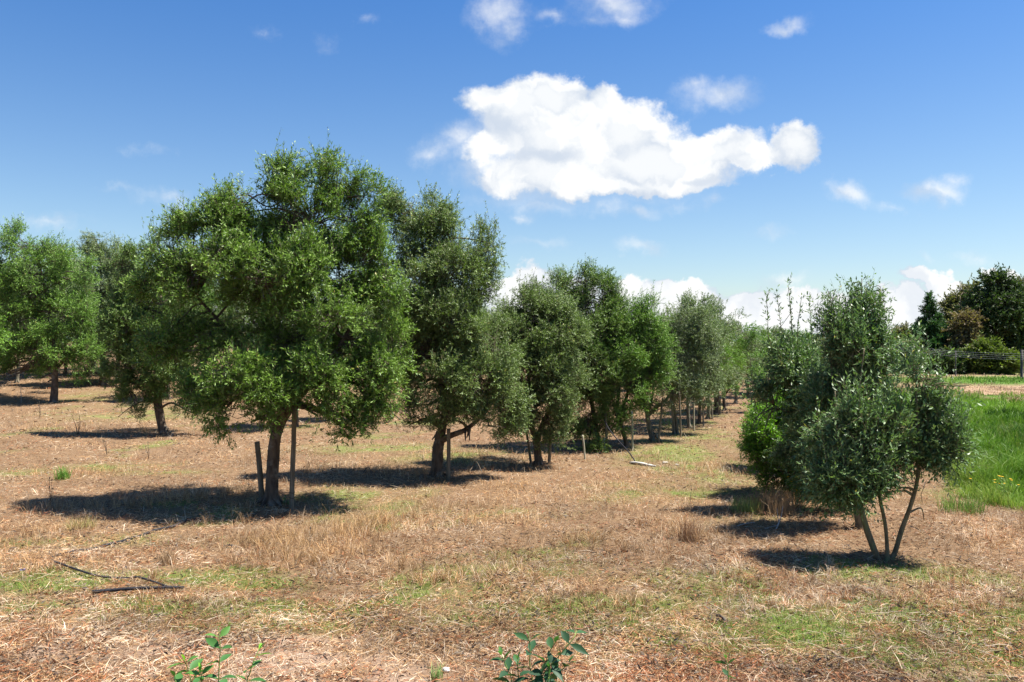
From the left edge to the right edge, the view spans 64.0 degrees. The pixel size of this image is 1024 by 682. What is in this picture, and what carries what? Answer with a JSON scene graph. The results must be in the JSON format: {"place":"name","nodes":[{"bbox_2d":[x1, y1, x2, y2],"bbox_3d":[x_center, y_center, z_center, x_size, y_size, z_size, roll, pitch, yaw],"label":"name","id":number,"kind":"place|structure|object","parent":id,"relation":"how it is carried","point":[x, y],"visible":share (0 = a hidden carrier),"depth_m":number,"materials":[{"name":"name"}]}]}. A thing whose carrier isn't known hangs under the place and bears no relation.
{"place":"outdoors","nodes":[
{"label":"outdoors","id":0,"kind":"place"},
{"bbox_2d":[0,344,1023,681],"bbox_3d":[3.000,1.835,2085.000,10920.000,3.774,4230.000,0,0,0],"label":"ground","id":1,"kind":"structure","parent":0,"point":[68,396],"depth_m":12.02,"materials":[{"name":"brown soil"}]},
{"bbox_2d":[0,286,13,353],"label":"olive tree","id":2,"kind":"object","parent":1,"relation":"on","point":[4,322],"visible":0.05,"depth_m":35.71,"materials":[{"name":"green plant"}]},
{"bbox_2d":[0,250,19,354],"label":"olive tree","id":3,"kind":"object","parent":1,"relation":"on","point":[4,335],"visible":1,"depth_m":17.42,"materials":[{"name":"green plant"}]},
{"bbox_2d":[0,281,67,382],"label":"olive tree","id":4,"kind":"object","parent":1,"relation":"on","point":[17,376],"visible":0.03,"depth_m":38.51,"materials":[{"name":"green plant"}]},
{"bbox_2d":[2,238,84,377],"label":"olive tree","id":5,"kind":"object","parent":1,"relation":"on","point":[71,257],"visible":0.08,"depth_m":40.46,"materials":[{"name":"green plant"}]},
{"bbox_2d":[46,477,53,499],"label":"dead weed","id":6,"kind":"object","parent":1,"relation":"on","point":[49,489],"visible":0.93,"depth_m":13.63,"materials":[{"name":"brown plant"}]},
{"bbox_2d":[0,212,109,402],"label":"olive tree","id":7,"kind":"object","parent":1,"relation":"on","point":[41,337],"visible":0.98,"depth_m":32.70,"materials":[{"name":"green plant"}]},
{"bbox_2d":[35,281,86,374],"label":"olive tree","id":8,"kind":"object","parent":1,"relation":"on","point":[64,372],"visible":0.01,"depth_m":41.82,"materials":[{"name":"green plant"}]},
{"bbox_2d":[51,466,76,480],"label":"grass tuft","id":9,"kind":"object","parent":1,"relation":"on","point":[65,474],"visible":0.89,"depth_m":15.97,"materials":[{"name":"green plant"}]},
{"bbox_2d":[71,415,80,434],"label":"dead weed","id":10,"kind":"object","parent":1,"relation":"on","point":[78,425],"visible":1,"depth_m":23.57,"materials":[{"name":"brown plant"}]},
{"bbox_2d":[63,515,97,530],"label":"grass tuft","id":11,"kind":"object","parent":1,"relation":"on","point":[87,522],"visible":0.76,"depth_m":11.79,"materials":[{"name":"beige plant"}]},
{"bbox_2d":[23,241,139,367],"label":"olive tree","id":12,"kind":"object","parent":1,"relation":"on","point":[114,248],"visible":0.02,"depth_m":45.56,"materials":[{"name":"green plant"}]},
{"bbox_2d":[63,229,137,385],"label":"olive tree","id":13,"kind":"object","parent":1,"relation":"on","point":[102,271],"visible":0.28,"depth_m":37.70,"materials":[{"name":"green plant"}]},
{"bbox_2d":[78,290,148,382],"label":"olive tree","id":14,"kind":"object","parent":1,"relation":"on","point":[113,339],"visible":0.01,"depth_m":38.75,"materials":[{"name":"green plant"}]},
{"bbox_2d":[54,561,183,593],"bbox_3d":[-4.560,2.632,9.037,2.096,0.077,0.575,0,0,29],"label":"branch","id":15,"kind":"object","parent":1,"relation":"on","point":[164,586],"visible":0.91,"depth_m":8.71,"materials":[{"name":"brown wood"}]},
{"bbox_2d":[52,518,203,556],"bbox_3d":[-5.130,2.676,11.296,0.323,0.086,2.468,0,0,23],"label":"branch","id":16,"kind":"object","parent":1,"relation":"on","point":[152,530],"visible":0.77,"depth_m":11.16,"materials":[{"name":"brown wood"}]},
{"bbox_2d":[87,254,190,369],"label":"olive tree","id":17,"kind":"object","parent":1,"relation":"on","point":[105,284],"visible":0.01,"depth_m":41.88,"materials":[{"name":"green plant"}]},
{"bbox_2d":[117,294,197,399],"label":"olive tree","id":18,"kind":"object","parent":1,"relation":"on","point":[158,323],"visible":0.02,"depth_m":33.42,"materials":[{"name":"green plant"}]},
{"bbox_2d":[88,216,229,434],"bbox_3d":[-10.264,-0.415,23.839,3.778,6.485,3.290,0,0,-25],"label":"olive tree","id":19,"kind":"object","parent":1,"relation":"on","point":[119,316],"visible":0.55,"depth_m":23.46,"materials":[{"name":"green plant"}]},
{"bbox_2d":[156,545,176,565],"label":"grass tuft","id":20,"kind":"object","parent":1,"relation":"on","point":[166,556],"visible":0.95,"depth_m":9.79,"materials":[{"name":"plant"}]},
{"bbox_2d":[150,280,247,370],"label":"olive tree","id":21,"kind":"object","parent":1,"relation":"on","point":[211,295],"visible":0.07,"depth_m":40.39,"materials":[{"name":"green plant"}]},
{"bbox_2d":[167,625,271,681],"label":"sapling","id":22,"kind":"object","parent":1,"relation":"on","point":[212,642],"visible":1,"depth_m":3.82,"materials":[{"name":"green plant"}]},
{"bbox_2d":[203,265,250,361],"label":"olive tree","id":23,"kind":"object","parent":1,"relation":"on","point":[221,302],"visible":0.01,"depth_m":48.75,"materials":[{"name":"green plant"}]},
{"bbox_2d":[211,278,269,358],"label":"olive tree","id":24,"kind":"object","parent":1,"relation":"on","point":[239,317],"visible":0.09,"depth_m":35.70,"materials":[{"name":"green plant"}]},
{"bbox_2d":[254,441,263,502],"bbox_3d":[-4.221,2.276,13.720,0.184,1.193,0.094,0,0,0],"label":"stake","id":25,"kind":"object","parent":1,"relation":"on","point":[259,470],"visible":0.84,"depth_m":13.69,"materials":[{"name":"grey wood"}]},
{"bbox_2d":[115,127,422,506],"bbox_3d":[-3.947,-0.414,13.744,4.894,6.366,3.577,0,0,27],"label":"olive tree","id":26,"kind":"object","parent":1,"relation":"on","point":[271,384],"visible":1,"depth_m":13.29,"materials":[{"name":"green plant"}]},
{"bbox_2d":[288,407,296,509],"bbox_3d":[-3.572,1.986,13.343,0.134,1.832,0.102,0,0,0],"label":"stake","id":27,"kind":"object","parent":1,"relation":"on","point":[291,497],"visible":0.94,"depth_m":13.31,"materials":[{"name":"brown wood"}]},
{"bbox_2d":[259,296,332,426],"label":"olive tree","id":28,"kind":"object","parent":1,"relation":"on","point":[297,422],"visible":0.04,"depth_m":25.55,"materials":[{"name":"green plant"}]},
{"bbox_2d":[337,305,403,394],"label":"olive tree","id":29,"kind":"object","parent":1,"relation":"on","point":[368,312],"visible":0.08,"depth_m":27.59,"materials":[{"name":"green plant"}]},
{"bbox_2d":[407,341,438,407],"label":"olive tree","id":30,"kind":"object","parent":1,"relation":"on","point":[429,353],"visible":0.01,"depth_m":32.76,"materials":[{"name":"green plant"}]},
{"bbox_2d":[426,661,444,681],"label":"grass tuft","id":31,"kind":"object","parent":1,"relation":"on","point":[437,675],"visible":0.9,"depth_m":6.61,"materials":[{"name":"green plant"}]},
{"bbox_2d":[446,428,450,479],"bbox_3d":[-1.230,2.268,15.877,0.081,1.146,0.077,0,0,0],"label":"stake","id":32,"kind":"object","parent":1,"relation":"on","point":[448,454],"visible":0.84,"depth_m":15.85,"materials":[{"name":"wood"}]},
{"bbox_2d":[369,176,537,477],"bbox_3d":[-1.255,-0.295,16.360,3.575,6.076,3.013,0,0,0],"label":"olive tree","id":33,"kind":"object","parent":1,"relation":"on","point":[456,315],"visible":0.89,"depth_m":15.80,"materials":[{"name":"green plant"}]},
{"bbox_2d":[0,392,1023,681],"bbox_3d":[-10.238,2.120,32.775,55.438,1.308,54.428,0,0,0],"label":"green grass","id":34,"kind":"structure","parent":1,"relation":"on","point":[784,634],"depth_m":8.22,"materials":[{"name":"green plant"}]},
{"bbox_2d":[0,384,1023,681],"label":"pale stalks","id":35,"kind":"object","parent":1,"relation":"on","point":[546,622],"visible":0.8,"depth_m":7.65,"materials":[{"name":"plant"}]},
{"bbox_2d":[525,432,531,462],"bbox_3d":[0.352,2.294,18.239,0.229,1.185,0.057,0,0,0],"label":"stake","id":36,"kind":"object","parent":1,"relation":"on","point":[529,450],"visible":0.45,"depth_m":18.22,"materials":[{"name":"brown wood"}]},
{"bbox_2d":[489,629,588,681],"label":"sapling","id":37,"kind":"object","parent":1,"relation":"on","point":[553,663],"visible":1,"depth_m":3.79,"materials":[{"name":"green plant"}]},
{"bbox_2d":[480,267,600,466],"bbox_3d":[0.508,0.581,18.216,2.832,4.472,2.755,0,0,0],"label":"olive tree","id":38,"kind":"object","parent":1,"relation":"on","point":[547,331],"visible":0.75,"depth_m":17.61,"materials":[{"name":"green plant"}]},
{"bbox_2d":[548,436,551,463],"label":"stake","id":39,"kind":"object","parent":1,"relation":"on","point":[549,457],"visible":0.34,"depth_m":18.14,"materials":[{"name":"wood"}]},
{"bbox_2d":[582,435,585,459],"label":"stake","id":40,"kind":"object","parent":1,"relation":"on","point":[583,447],"visible":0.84,"depth_m":18.78,"materials":[{"name":"beige wood"}]},
{"bbox_2d":[538,253,648,453],"bbox_3d":[1.963,0.442,21.032,3.216,5.399,3.151,0,0,0],"label":"olive tree","id":41,"kind":"object","parent":1,"relation":"on","point":[588,426],"visible":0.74,"depth_m":20.42,"materials":[{"name":"green plant"}]},
{"bbox_2d":[604,413,607,448],"bbox_3d":[2.338,2.329,20.299,0.100,1.080,0.070,0,0,0],"label":"stake","id":42,"kind":"object","parent":1,"relation":"on","point":[606,435],"visible":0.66,"depth_m":20.27,"materials":[{"name":"brown wood"}]},
{"bbox_2d":[604,419,634,460],"bbox_3d":[2.486,2.318,19.120,0.073,0.807,1.884,0,0,-16],"label":"black pipe","id":43,"kind":"object","parent":1,"relation":"on","point":[618,440],"visible":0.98,"depth_m":19.04,"materials":[{"name":"black plastic"}]},
{"bbox_2d":[631,411,633,450],"bbox_3d":[2.984,2.305,20.330,0.075,1.134,0.055,0,0,0],"label":"stake","id":44,"kind":"object","parent":1,"relation":"on","point":[632,445],"visible":0.84,"depth_m":20.31,"materials":[{"name":"brown wood"}]},
{"bbox_2d":[600,280,683,447],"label":"olive tree","id":45,"kind":"object","parent":1,"relation":"on","point":[653,335],"visible":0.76,"depth_m":20.51,"materials":[{"name":"green plant"}]},
{"bbox_2d":[629,461,655,466],"bbox_3d":[2.880,2.700,18.004,0.124,0.051,0.685,0,0,-43],"label":"plank","id":46,"kind":"object","parent":1,"relation":"on","point":[641,463],"visible":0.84,"depth_m":17.98,"materials":[{"name":"white wood"}]},
{"bbox_2d":[658,399,662,442],"bbox_3d":[3.893,2.159,21.488,0.166,1.330,0.053,0,0,0],"label":"stake","id":47,"kind":"object","parent":1,"relation":"on","point":[660,421],"visible":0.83,"depth_m":21.47,"materials":[{"name":"wood"}]},
{"bbox_2d":[662,412,678,428],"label":"seedling","id":48,"kind":"object","parent":1,"relation":"on","point":[669,425],"visible":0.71,"depth_m":24.86,"materials":[{"name":"green plant"}]},
{"bbox_2d":[678,391,681,436],"bbox_3d":[4.673,2.114,22.772,0.102,1.422,0.055,0,0,0],"label":"stake","id":49,"kind":"object","parent":1,"relation":"on","point":[680,415],"visible":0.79,"depth_m":22.75,"materials":[{"name":"brown wood"}]},
{"bbox_2d":[639,295,729,441],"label":"olive tree","id":50,"kind":"object","parent":1,"relation":"on","point":[695,337],"visible":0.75,"depth_m":21.77,"materials":[{"name":"green plant"}]},
{"bbox_2d":[642,288,739,428],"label":"olive tree","id":51,"kind":"object","parent":1,"relation":"on","point":[704,299],"visible":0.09,"depth_m":25.19,"materials":[{"name":"green plant"}]},
{"bbox_2d":[676,394,704,413],"bbox_3d":[5.546,1.961,25.576,1.488,0.643,0.210,0,0,-33],"label":"broken limb","id":52,"kind":"object","parent":51,"relation":"hanging from","point":[691,407],"visible":0.38,"depth_m":25.36,"materials":[{"name":"grey plant"}]},
{"bbox_2d":[676,516,705,542],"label":"grass tuft","id":53,"kind":"object","parent":1,"relation":"on","point":[687,528],"visible":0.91,"depth_m":10.94,"materials":[{"name":"plant"}]},
{"bbox_2d":[693,399,694,430],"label":"stake","id":54,"kind":"object","parent":1,"relation":"on","point":[693,417],"visible":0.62,"depth_m":24.30,"materials":[{"name":"wood"}]},
{"bbox_2d":[655,307,738,433],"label":"olive tree","id":55,"kind":"object","parent":1,"relation":"on","point":[710,386],"visible":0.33,"depth_m":23.42,"materials":[{"name":"green plant"}]},
{"bbox_2d":[661,307,746,423],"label":"olive tree","id":56,"kind":"object","parent":1,"relation":"on","point":[727,347],"visible":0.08,"depth_m":26.38,"materials":[{"name":"green plant"}]},
{"bbox_2d":[675,298,749,418],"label":"olive tree","id":57,"kind":"object","parent":1,"relation":"on","point":[735,372],"visible":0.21,"depth_m":27.69,"materials":[{"name":"green plant"}]},
{"bbox_2d":[715,653,735,681],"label":"sapling","id":58,"kind":"object","parent":1,"relation":"on","point":[725,672],"visible":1,"depth_m":3.80,"materials":[{"name":"green plant"}]},
{"bbox_2d":[704,320,749,414],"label":"olive tree","id":59,"kind":"object","parent":1,"relation":"on","point":[716,401],"visible":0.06,"depth_m":30.01,"materials":[{"name":"green plant"}]},
{"bbox_2d":[719,318,771,410],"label":"olive tree","id":60,"kind":"object","parent":1,"relation":"on","point":[752,333],"visible":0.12,"depth_m":30.84,"materials":[{"name":"green plant"}]},
{"bbox_2d":[728,493,765,514],"bbox_3d":[3.669,2.512,12.717,0.698,0.311,0.710,0,0,45],"label":"grass tuft","id":61,"kind":"object","parent":1,"relation":"on","point":[745,505],"visible":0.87,"depth_m":12.61,"materials":[{"name":"green plant"}]},
{"bbox_2d":[731,318,769,403],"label":"olive tree","id":62,"kind":"object","parent":1,"relation":"on","point":[759,345],"visible":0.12,"depth_m":34.82,"materials":[{"name":"green plant"}]},
{"bbox_2d":[737,332,770,397],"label":"olive tree","id":63,"kind":"object","parent":1,"relation":"on","point":[746,375],"visible":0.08,"depth_m":39.37,"materials":[{"name":"green plant"}]},
{"bbox_2d":[736,386,787,465],"bbox_3d":[5.576,1.767,17.198,1.698,2.267,1.979,0,0,-19],"label":"bright bush","id":64,"kind":"object","parent":1,"relation":"on","point":[743,419],"depth_m":17.59,"materials":[{"name":"green plant"}]},
{"bbox_2d":[744,326,780,380],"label":"olive tree","id":65,"kind":"object","parent":1,"relation":"on","point":[763,332],"visible":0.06,"depth_m":41.59,"materials":[{"name":"green plant"}]},
{"bbox_2d":[731,384,809,501],"bbox_3d":[4.820,1.728,14.203,2.084,2.267,1.787,0,0,0],"label":"bright bush","id":66,"kind":"object","parent":1,"relation":"on","point":[757,442],"visible":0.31,"depth_m":13.91,"materials":[{"name":"green plant"}]},
{"bbox_2d":[749,484,799,517],"bbox_3d":[4.059,2.453,12.665,0.907,0.467,0.871,0,0,-44],"label":"grass tuft","id":67,"kind":"object","parent":1,"relation":"on","point":[770,508],"visible":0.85,"depth_m":12.53,"materials":[{"name":"plant"}]},
{"bbox_2d":[757,324,807,369],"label":"olive tree","id":68,"kind":"object","parent":1,"relation":"on","point":[774,329],"visible":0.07,"depth_m":45.38,"materials":[{"name":"green plant"}]},
{"bbox_2d":[731,272,848,512],"bbox_3d":[4.502,0.820,12.852,2.044,3.820,1.385,0,0,0],"label":"young tree","id":69,"kind":"object","parent":1,"relation":"on","point":[787,361],"visible":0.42,"depth_m":12.78,"materials":[{"name":"green plant"}]},
{"bbox_2d":[787,476,802,506],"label":"flowering weed","id":70,"kind":"object","parent":1,"relation":"on","point":[795,492],"visible":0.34,"depth_m":13.15,"materials":[{"name":"green plant"}]},
{"bbox_2d":[785,327,820,357],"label":"olive tree","id":71,"kind":"object","parent":1,"relation":"on","point":[807,336],"visible":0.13,"depth_m":50.24,"materials":[{"name":"green plant"}]},
{"bbox_2d":[780,333,894,398],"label":"olive tree","id":72,"kind":"object","parent":1,"relation":"on","point":[820,355],"visible":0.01,"depth_m":16.70,"materials":[{"name":"green plant"}]},
{"bbox_2d":[780,268,924,529],"bbox_3d":[4.831,0.826,11.668,1.909,3.782,1.518,0,0,0],"label":"young tree","id":73,"kind":"object","parent":1,"relation":"on","point":[850,336],"visible":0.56,"depth_m":11.51,"materials":[{"name":"green plant"}]},
{"bbox_2d":[825,317,899,393],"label":"olive tree","id":74,"kind":"object","parent":1,"relation":"on","point":[886,369],"depth_m":19.10,"materials":[{"name":"green plant"}]},
{"bbox_2d":[740,372,1023,510],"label":"field grass","id":75,"kind":"structure","parent":1,"relation":"on","point":[1001,423],"depth_m":21.23,"materials":[{"name":"green plant"}]},
{"bbox_2d":[788,320,993,561],"bbox_3d":[4.626,1.250,10.075,2.358,3.032,1.427,0,0,0],"label":"young tree","id":76,"kind":"object","parent":1,"relation":"on","point":[862,455],"visible":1,"depth_m":9.90,"materials":[{"name":"green plant"}]},
{"bbox_2d":[889,321,912,338],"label":"round tree","id":77,"kind":"object","parent":1,"relation":"on","point":[903,328],"visible":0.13,"depth_m":109.38,"materials":[{"name":"green plant"}]},
{"bbox_2d":[885,330,928,373],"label":"round tree","id":78,"kind":"object","parent":1,"relation":"on","point":[901,354],"visible":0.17,"depth_m":91.12,"materials":[{"name":"green plant"}]},
{"bbox_2d":[907,290,952,352],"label":"conifer","id":79,"kind":"object","parent":1,"relation":"on","point":[931,324],"visible":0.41,"depth_m":95.15,"materials":[{"name":"green plant"}]},
{"bbox_2d":[920,343,941,372],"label":"shrub","id":80,"kind":"object","parent":1,"relation":"on","point":[927,358],"visible":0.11,"depth_m":91.89,"materials":[{"name":"green plant"}]},
{"bbox_2d":[925,341,971,374],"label":"shrub","id":81,"kind":"object","parent":1,"relation":"on","point":[949,361],"visible":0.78,"depth_m":89.59,"materials":[{"name":"green plant"}]},
{"bbox_2d":[938,273,982,333],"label":"gum tree","id":82,"kind":"object","parent":1,"relation":"on","point":[946,304],"visible":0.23,"depth_m":103.50,"materials":[{"name":"green plant"}]},
{"bbox_2d":[934,490,988,515],"bbox_3d":[7.170,2.556,12.995,0.829,0.376,0.867,0,0,31],"label":"grass tuft","id":83,"kind":"object","parent":1,"relation":"on","point":[971,506],"visible":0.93,"depth_m":12.97,"materials":[{"name":"green plant"}]},
{"bbox_2d":[939,306,988,354],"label":"gum tree","id":84,"kind":"object","parent":1,"relation":"on","point":[962,326],"visible":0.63,"depth_m":93.34,"materials":[{"name":"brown plant"}]},
{"bbox_2d":[952,329,1009,373],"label":"shrub","id":85,"kind":"object","parent":1,"relation":"on","point":[978,362],"visible":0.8,"depth_m":89.04,"materials":[{"name":"green plant"}]},
{"bbox_2d":[945,262,1023,372],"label":"pine tree","id":86,"kind":"object","parent":1,"relation":"on","point":[998,300],"visible":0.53,"depth_m":94.61,"materials":[{"name":"plant"}]},
{"bbox_2d":[969,475,1017,496],"bbox_3d":[8.252,2.540,14.020,0.875,0.471,0.269,0,0,0],"label":"flowering weed","id":87,"kind":"object","parent":1,"relation":"on","point":[1003,487],"visible":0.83,"depth_m":14.01,"materials":[{"name":"green plant"}]},
{"bbox_2d":[982,342,1023,374],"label":"shrub","id":88,"kind":"object","parent":1,"relation":"on","point":[1008,367],"visible":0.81,"depth_m":87.91,"materials":[{"name":"green plant"}]},
{"bbox_2d":[1012,274,1023,290],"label":"gum tree","id":89,"kind":"object","parent":1,"relation":"on","point":[1020,280],"visible":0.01,"depth_m":105.81,"materials":[{"name":"green plant"}]},
{"bbox_2d":[1020,350,1023,378],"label":"utility pole","id":90,"kind":"object","parent":1,"relation":"on","point":[1021,363],"visible":0.91,"depth_m":79.91,"materials":[{"name":"metal"}]},
{"bbox_2d":[0,0,1023,334],"label":"sky","id":91,"kind":"structure","parent":0,"point":[731,149],"materials":[{"name":"blue"}]},
{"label":"utility pole","id":92,"kind":"object","parent":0,"visible":0},
{"bbox_2d":[897,346,1023,359],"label":"overhead wires","id":93,"kind":"object","parent":92,"relation":"hanging from","point":[975,352],"visible":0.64,"depth_m":82.61,"materials":[{"name":"metal"}]}
]}

